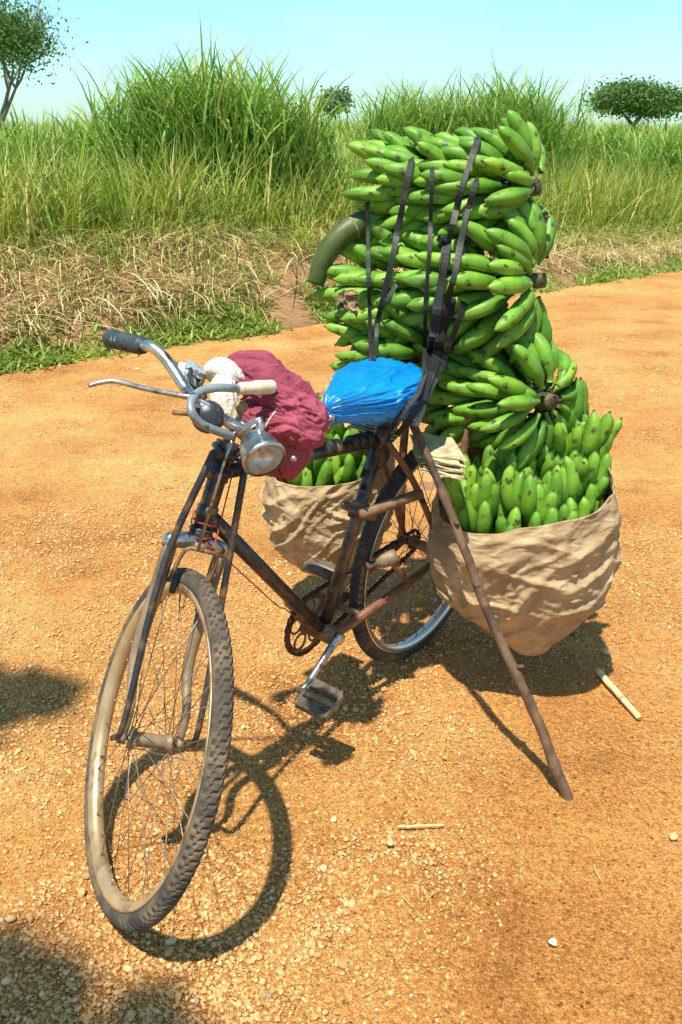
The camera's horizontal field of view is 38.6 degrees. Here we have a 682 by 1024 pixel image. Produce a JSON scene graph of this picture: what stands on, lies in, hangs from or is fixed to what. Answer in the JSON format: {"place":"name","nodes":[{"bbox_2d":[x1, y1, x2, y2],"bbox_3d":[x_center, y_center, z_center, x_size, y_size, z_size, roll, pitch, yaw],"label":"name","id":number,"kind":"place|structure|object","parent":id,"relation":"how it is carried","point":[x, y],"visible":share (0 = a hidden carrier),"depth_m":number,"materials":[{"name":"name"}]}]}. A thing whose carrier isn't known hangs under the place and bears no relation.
{"place":"outdoors","nodes":[
{"label":"outdoors","id":0,"kind":"place"},
{"bbox_2d":[0,271,681,1023],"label":"dirt road","id":1,"kind":"structure","parent":0,"point":[614,957],"depth_m":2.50,"materials":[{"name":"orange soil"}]},
{"bbox_2d":[82,872,89,878],"bbox_3d":[-0.537,0.768,2.059,0.018,0.012,0.017,9,23,21],"label":"stone","id":2,"kind":"object","parent":1,"relation":"on","point":[85,875],"visible":0.88,"depth_m":2.05,"materials":[{"name":"stone"}]},
{"bbox_2d":[84,329,549,931],"bbox_3d":[-0.066,0.067,2.370,0.604,1.093,1.703,13,25,29],"label":"bicycle","id":3,"kind":"object","parent":1,"relation":"on","point":[258,451],"visible":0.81,"depth_m":1.98,"materials":[{"name":"black paint"}]},
{"bbox_2d":[174,360,205,389],"bbox_3d":[-0.317,-0.279,2.027,0.059,0.075,0.091,10,24,24],"label":"packet","id":4,"kind":"object","parent":3,"relation":"attached to","point":[193,373],"visible":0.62,"depth_m":2.02,"materials":[{"name":"plastic"}]},
{"bbox_2d":[204,357,244,415],"bbox_3d":[-0.237,-0.255,2.041,0.080,0.133,0.108,-9,23,-22],"label":"rag","id":5,"kind":"object","parent":3,"relation":"attached to","point":[221,370],"visible":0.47,"depth_m":2.02,"materials":[{"name":"white fabric"}]},
{"bbox_2d":[227,350,329,480],"bbox_3d":[-0.134,-0.203,2.096,0.208,0.257,0.306,-5,22,-12],"label":"jacket","id":6,"kind":"object","parent":3,"relation":"on","point":[292,411],"visible":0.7,"depth_m":1.99,"materials":[{"name":"red fabric"}]},
{"bbox_2d":[258,449,394,577],"bbox_3d":[-0.040,-0.008,3.007,0.426,0.419,0.412,0,21,0],"label":"sack","id":7,"kind":"object","parent":3,"relation":"hanging from","point":[306,523],"visible":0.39,"depth_m":2.85,"materials":[{"name":"beige fabric"}]},
{"bbox_2d":[283,392,401,486],"bbox_3d":[0.003,-0.240,2.937,0.380,0.415,0.312,0,21,0],"label":"banana bunch","id":8,"kind":"object","parent":7,"relation":"in","point":[341,469],"visible":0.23,"depth_m":2.85,"materials":[{"name":"green food"}]},
{"bbox_2d":[322,357,421,425],"bbox_3d":[0.089,-0.280,2.336,0.266,0.133,0.301,0,21,0],"label":"saddle cover","id":9,"kind":"object","parent":3,"relation":"on","point":[380,391],"visible":0.84,"depth_m":2.26,"materials":[{"name":"blue plastic"}]},
{"bbox_2d":[343,422,400,439],"bbox_3d":[0.074,-0.232,2.527,0.190,0.043,0.125,6,22,15],"label":"saddle","id":10,"kind":"object","parent":3,"relation":"attached to","point":[367,427],"visible":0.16,"depth_m":2.48,"materials":[{"name":"black leather"}]},
{"bbox_2d":[324,288,422,370],"bbox_3d":[0.134,-0.468,2.690,0.324,0.328,0.318,-16,27,-36],"label":"banana bunch","id":11,"kind":"object","parent":3,"relation":"on","point":[388,328],"visible":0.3,"depth_m":2.56,"materials":[{"name":"green food"}]},
{"bbox_2d":[311,200,555,363],"bbox_3d":[0.228,-0.578,2.540,0.630,0.487,0.448,12,25,28],"label":"banana bunch","id":12,"kind":"object","parent":11,"relation":"on","point":[494,324],"visible":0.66,"depth_m":2.45,"materials":[{"name":"green food"}]},
{"bbox_2d":[372,281,398,360],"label":"rubber strap","id":13,"kind":"object","parent":12,"relation":"attached to","point":[380,310],"visible":0.98,"depth_m":2.48,"materials":[{"name":"black rubber"}]},
{"bbox_2d":[422,166,433,372],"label":"rubber strap","id":14,"kind":"object","parent":12,"relation":"attached to","point":[429,248],"visible":1,"depth_m":2.42,"materials":[{"name":"black rubber"}]},
{"bbox_2d":[307,108,549,286],"bbox_3d":[0.247,-0.810,2.533,0.612,0.438,0.317,9,23,22],"label":"banana bunch","id":15,"kind":"object","parent":12,"relation":"on","point":[511,150],"visible":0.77,"depth_m":2.44,"materials":[{"name":"green food"}]},
{"bbox_2d":[365,202,372,360],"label":"rubber strap","id":16,"kind":"object","parent":15,"relation":"hanging from","point":[367,219],"visible":0.96,"depth_m":2.52,"materials":[{"name":"black rubber"}]},
{"bbox_2d":[372,157,413,332],"bbox_3d":[0.148,-0.679,2.491,0.049,0.430,0.171,14,26,32],"label":"rubber strap","id":17,"kind":"object","parent":15,"relation":"attached to","point":[399,222],"visible":1,"depth_m":2.47,"materials":[{"name":"black rubber"}]},
{"bbox_2d":[407,296,455,421],"bbox_3d":[0.228,-0.382,2.378,0.056,0.258,0.304,7,22,16],"label":"rubber strap","id":18,"kind":"object","parent":12,"relation":"attached to","point":[414,413],"visible":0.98,"depth_m":2.42,"materials":[{"name":"black rubber"}]},
{"bbox_2d":[411,300,466,427],"bbox_3d":[0.245,-0.367,2.369,0.071,0.260,0.292,7,23,18],"label":"rubber strap","id":19,"kind":"object","parent":12,"relation":"attached to","point":[453,334],"visible":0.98,"depth_m":2.40,"materials":[{"name":"black rubber"}]},
{"bbox_2d":[429,176,478,371],"bbox_3d":[0.243,-0.560,2.363,0.093,0.473,0.317,12,24,27],"label":"rubber strap","id":20,"kind":"object","parent":12,"relation":"attached to","point":[462,233],"visible":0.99,"depth_m":2.36,"materials":[{"name":"black rubber"}]},
{"bbox_2d":[429,135,480,373],"bbox_3d":[0.244,-0.617,2.376,0.096,0.564,0.390,10,23,23],"label":"rubber strap","id":21,"kind":"object","parent":12,"relation":"attached to","point":[462,185],"visible":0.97,"depth_m":2.37,"materials":[{"name":"black rubber"}]},
{"bbox_2d":[436,234,470,253],"bbox_3d":[0.280,-0.664,2.415,0.088,0.055,0.032,0,21,0],"label":"strap knot","id":22,"kind":"object","parent":21,"relation":"attached to","point":[441,239],"visible":0.74,"depth_m":2.40,"materials":[{"name":"rubber"}]},
{"bbox_2d":[420,241,450,400],"bbox_3d":[0.230,-0.472,2.357,0.053,0.347,0.289,3,22,7],"label":"rubber strap","id":23,"kind":"object","parent":22,"relation":"attached to","point":[436,312],"visible":0.94,"depth_m":2.41,"materials":[{"name":"black rubber"}]},
{"bbox_2d":[360,357,430,478],"bbox_3d":[0.153,-0.259,2.534,0.174,0.330,0.526,3,22,8],"label":"rubber strap","id":24,"kind":"object","parent":3,"relation":"attached to","point":[405,409],"visible":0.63,"depth_m":2.28,"materials":[{"name":"black rubber"}]},
{"bbox_2d":[359,348,443,492],"bbox_3d":[0.163,-0.232,2.531,0.189,0.357,0.488,2,22,6],"label":"rubber strap","id":25,"kind":"object","parent":3,"relation":"attached to","point":[406,423],"visible":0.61,"depth_m":2.38,"materials":[{"name":"black rubber"}]},
{"bbox_2d":[410,432,466,481],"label":"pith sheets","id":26,"kind":"object","parent":3,"relation":"attached to","point":[449,458],"visible":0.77,"depth_m":2.38,"materials":[{"name":"beige plant"}]},
{"bbox_2d":[426,447,621,655],"bbox_3d":[0.488,0.107,2.643,0.510,0.591,0.439,0,21,0],"label":"sack","id":27,"kind":"object","parent":3,"relation":"hanging from","point":[547,587],"visible":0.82,"depth_m":2.48,"materials":[{"name":"beige fabric"}]},
{"bbox_2d":[443,443,578,533],"bbox_3d":[0.432,-0.051,2.550,0.341,0.334,0.300,0,21,0],"label":"banana bunch","id":28,"kind":"object","parent":27,"relation":"in","point":[496,492],"visible":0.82,"depth_m":2.47,"materials":[{"name":"green food"}]},
{"bbox_2d":[421,332,577,470],"bbox_3d":[0.407,-0.327,2.625,0.387,0.363,0.427,-17,27,-37],"label":"banana bunch","id":29,"kind":"object","parent":28,"relation":"on","point":[497,398],"visible":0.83,"depth_m":2.51,"materials":[{"name":"green food"}]},
{"bbox_2d":[536,443,595,521],"bbox_3d":[0.535,-0.082,2.606,0.233,0.304,0.348,-8,23,-19],"label":"banana bunch","id":30,"kind":"object","parent":27,"relation":"in","point":[573,485],"visible":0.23,"depth_m":2.51,"materials":[{"name":"green food"}]},
{"bbox_2d":[524,377,622,512],"bbox_3d":[0.589,-0.152,2.609,0.316,0.404,0.309,0,21,0],"label":"banana bunch","id":31,"kind":"object","parent":27,"relation":"in","point":[591,437],"visible":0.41,"depth_m":2.55,"materials":[{"name":"green food"}]},
{"bbox_2d":[0,489,678,1008],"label":"straw bits","id":32,"kind":"object","parent":1,"relation":"on","point":[320,759],"visible":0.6,"depth_m":2.52,"materials":[{"name":"beige plant"}]},
{"bbox_2d":[337,958,347,968],"bbox_3d":[0.004,0.853,1.841,0.021,0.013,0.021,-17,27,-36],"label":"stone","id":33,"kind":"object","parent":1,"relation":"on","point":[342,963],"visible":1,"depth_m":1.84,"materials":[{"name":"stone"}]},
{"bbox_2d":[380,686,387,691],"bbox_3d":[0.120,0.498,2.744,0.021,0.014,0.022,-12,24,-27],"label":"stone","id":34,"kind":"object","parent":1,"relation":"on","point":[383,689],"visible":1,"depth_m":2.74,"materials":[{"name":"beige stone"}]},
{"bbox_2d":[386,840,393,845],"bbox_3d":[0.108,0.731,2.153,0.018,0.011,0.018,3,22,7],"label":"stone","id":35,"kind":"object","parent":1,"relation":"on","point":[390,842],"visible":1,"depth_m":2.15,"materials":[{"name":"beige stone"}]},
{"bbox_2d":[397,824,442,827],"bbox_3d":[0.179,0.708,2.199,0.104,0.008,0.006,-1,22,-3],"label":"twig","id":36,"kind":"object","parent":1,"relation":"on","point":[418,825],"visible":1,"depth_m":2.20,"materials":[{"name":"beige wood"}]},
{"bbox_2d":[409,422,573,800],"bbox_3d":[0.357,0.237,2.334,0.035,0.845,0.561,-20,29,-41],"label":"prop stick","id":37,"kind":"object","parent":1,"relation":"on","point":[552,760],"visible":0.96,"depth_m":2.32,"materials":[{"name":"brown wood"}]},
{"bbox_2d":[548,938,557,945],"bbox_3d":[0.411,0.834,1.892,0.018,0.011,0.018,6,22,14],"label":"stone","id":38,"kind":"object","parent":1,"relation":"on","point":[553,941],"visible":1,"depth_m":1.89,"materials":[{"name":"white stone"}]},
{"bbox_2d":[601,648,610,654],"bbox_3d":[0.799,0.420,2.938,0.028,0.018,0.029,-8,23,-20],"label":"stone","id":39,"kind":"object","parent":1,"relation":"on","point":[606,651],"visible":1,"depth_m":2.93,"materials":[{"name":"grey stone"}]},
{"bbox_2d":[595,668,641,719],"bbox_3d":[0.767,0.503,2.703,0.021,0.021,0.243,-5,22,-11],"label":"reed cane","id":40,"kind":"object","parent":1,"relation":"on","point":[614,689],"visible":1,"depth_m":2.69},
{"bbox_2d":[668,832,677,839],"bbox_3d":[0.741,0.723,2.172,0.022,0.013,0.021,6,22,15],"label":"stone","id":41,"kind":"object","parent":1,"relation":"on","point":[673,836],"visible":1,"depth_m":2.17,"materials":[{"name":"beige stone"}]},
{"bbox_2d":[0,129,681,492],"bbox_3d":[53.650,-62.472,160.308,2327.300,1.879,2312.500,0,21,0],"label":"ground","id":42,"kind":"structure","parent":0,"point":[294,312],"depth_m":7.76,"materials":[{"name":"soil"}]},
{"bbox_2d":[0,98,123,196],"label":"cane grass clump","id":43,"kind":"object","parent":42,"relation":"on","point":[26,138],"visible":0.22,"depth_m":9.02,"materials":[{"name":"green plant"}]},
{"bbox_2d":[45,98,130,185],"bbox_3d":[-2.408,-3.493,9.751,1.321,1.241,1.582,0,21,0],"label":"cane grass clump","id":44,"kind":"object","parent":42,"relation":"on","point":[74,136],"visible":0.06,"depth_m":9.36,"materials":[{"name":"green plant"}]},
{"bbox_2d":[51,11,369,226],"bbox_3d":[-1.282,-3.680,9.466,3.370,1.939,2.507,0,21,0],"label":"cane grass clump","id":45,"kind":"object","parent":42,"relation":"on","point":[211,100],"visible":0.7,"depth_m":9.02,"materials":[{"name":"green plant"}]},
{"bbox_2d":[307,130,369,195],"bbox_3d":[-0.321,-3.648,10.714,1.376,1.080,1.729,-7,23,-18],"label":"cane grass clump","id":46,"kind":"object","parent":42,"relation":"on","point":[346,162],"visible":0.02,"depth_m":10.48,"materials":[{"name":"green plant"}]},
{"bbox_2d":[0,215,681,374],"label":"verge weeds","id":47,"kind":"object","parent":42,"relation":"on","point":[230,331],"visible":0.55,"depth_m":7.58,"materials":[{"name":"plant"}]},
{"bbox_2d":[0,209,681,359],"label":"dry straw","id":48,"kind":"object","parent":42,"relation":"on","point":[552,258],"visible":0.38,"depth_m":7.67,"materials":[{"name":"beige plant"}]},
{"bbox_2d":[318,62,500,167],"bbox_3d":[1.142,-5.039,13.463,2.970,2.146,2.642,-12,25,-29],"label":"cane grass clump","id":49,"kind":"object","parent":42,"relation":"on","point":[401,116],"visible":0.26,"depth_m":12.98,"materials":[{"name":"green plant"}]},
{"bbox_2d":[420,37,616,181],"bbox_3d":[2.323,-5.177,13.399,3.322,2.490,2.584,0,21,0],"label":"cane grass clump","id":50,"kind":"object","parent":42,"relation":"on","point":[544,124],"visible":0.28,"depth_m":13.06,"materials":[{"name":"green plant"}]},
{"bbox_2d":[551,104,678,181],"bbox_3d":[3.887,-5.451,15.141,2.897,1.718,1.961,0,21,0],"label":"cane grass clump","id":51,"kind":"object","parent":42,"relation":"on","point":[600,138],"visible":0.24,"depth_m":14.77,"materials":[{"name":"green plant"}]},
{"bbox_2d":[576,111,681,203],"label":"cane grass clump","id":52,"kind":"object","parent":42,"relation":"on","point":[668,147],"visible":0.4,"depth_m":13.88,"materials":[{"name":"green plant"}]},
{"bbox_2d":[0,0,681,128],"label":"sky","id":53,"kind":"structure","parent":0,"point":[413,38],"materials":[{"name":"blue"}]},
{"bbox_2d":[0,105,681,293],"bbox_3d":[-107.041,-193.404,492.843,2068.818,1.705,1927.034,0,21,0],"label":"field","id":54,"kind":"structure","parent":0,"point":[349,148],"depth_m":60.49,"materials":[{"name":"green plant"}]},
{"bbox_2d":[0,0,88,132],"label":"tree","id":55,"kind":"object","parent":54,"relation":"on","point":[17,36],"visible":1,"depth_m":22.15,"materials":[{"name":"green plant"}]},
{"bbox_2d":[312,82,364,125],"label":"tree","id":56,"kind":"object","parent":54,"relation":"on","point":[341,95],"visible":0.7,"depth_m":86.72,"materials":[{"name":"green plant"}]},
{"bbox_2d":[574,73,681,131],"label":"tree","id":57,"kind":"object","parent":54,"relation":"on","point":[644,100],"visible":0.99,"depth_m":55.48,"materials":[{"name":"green plant"}]}
]}

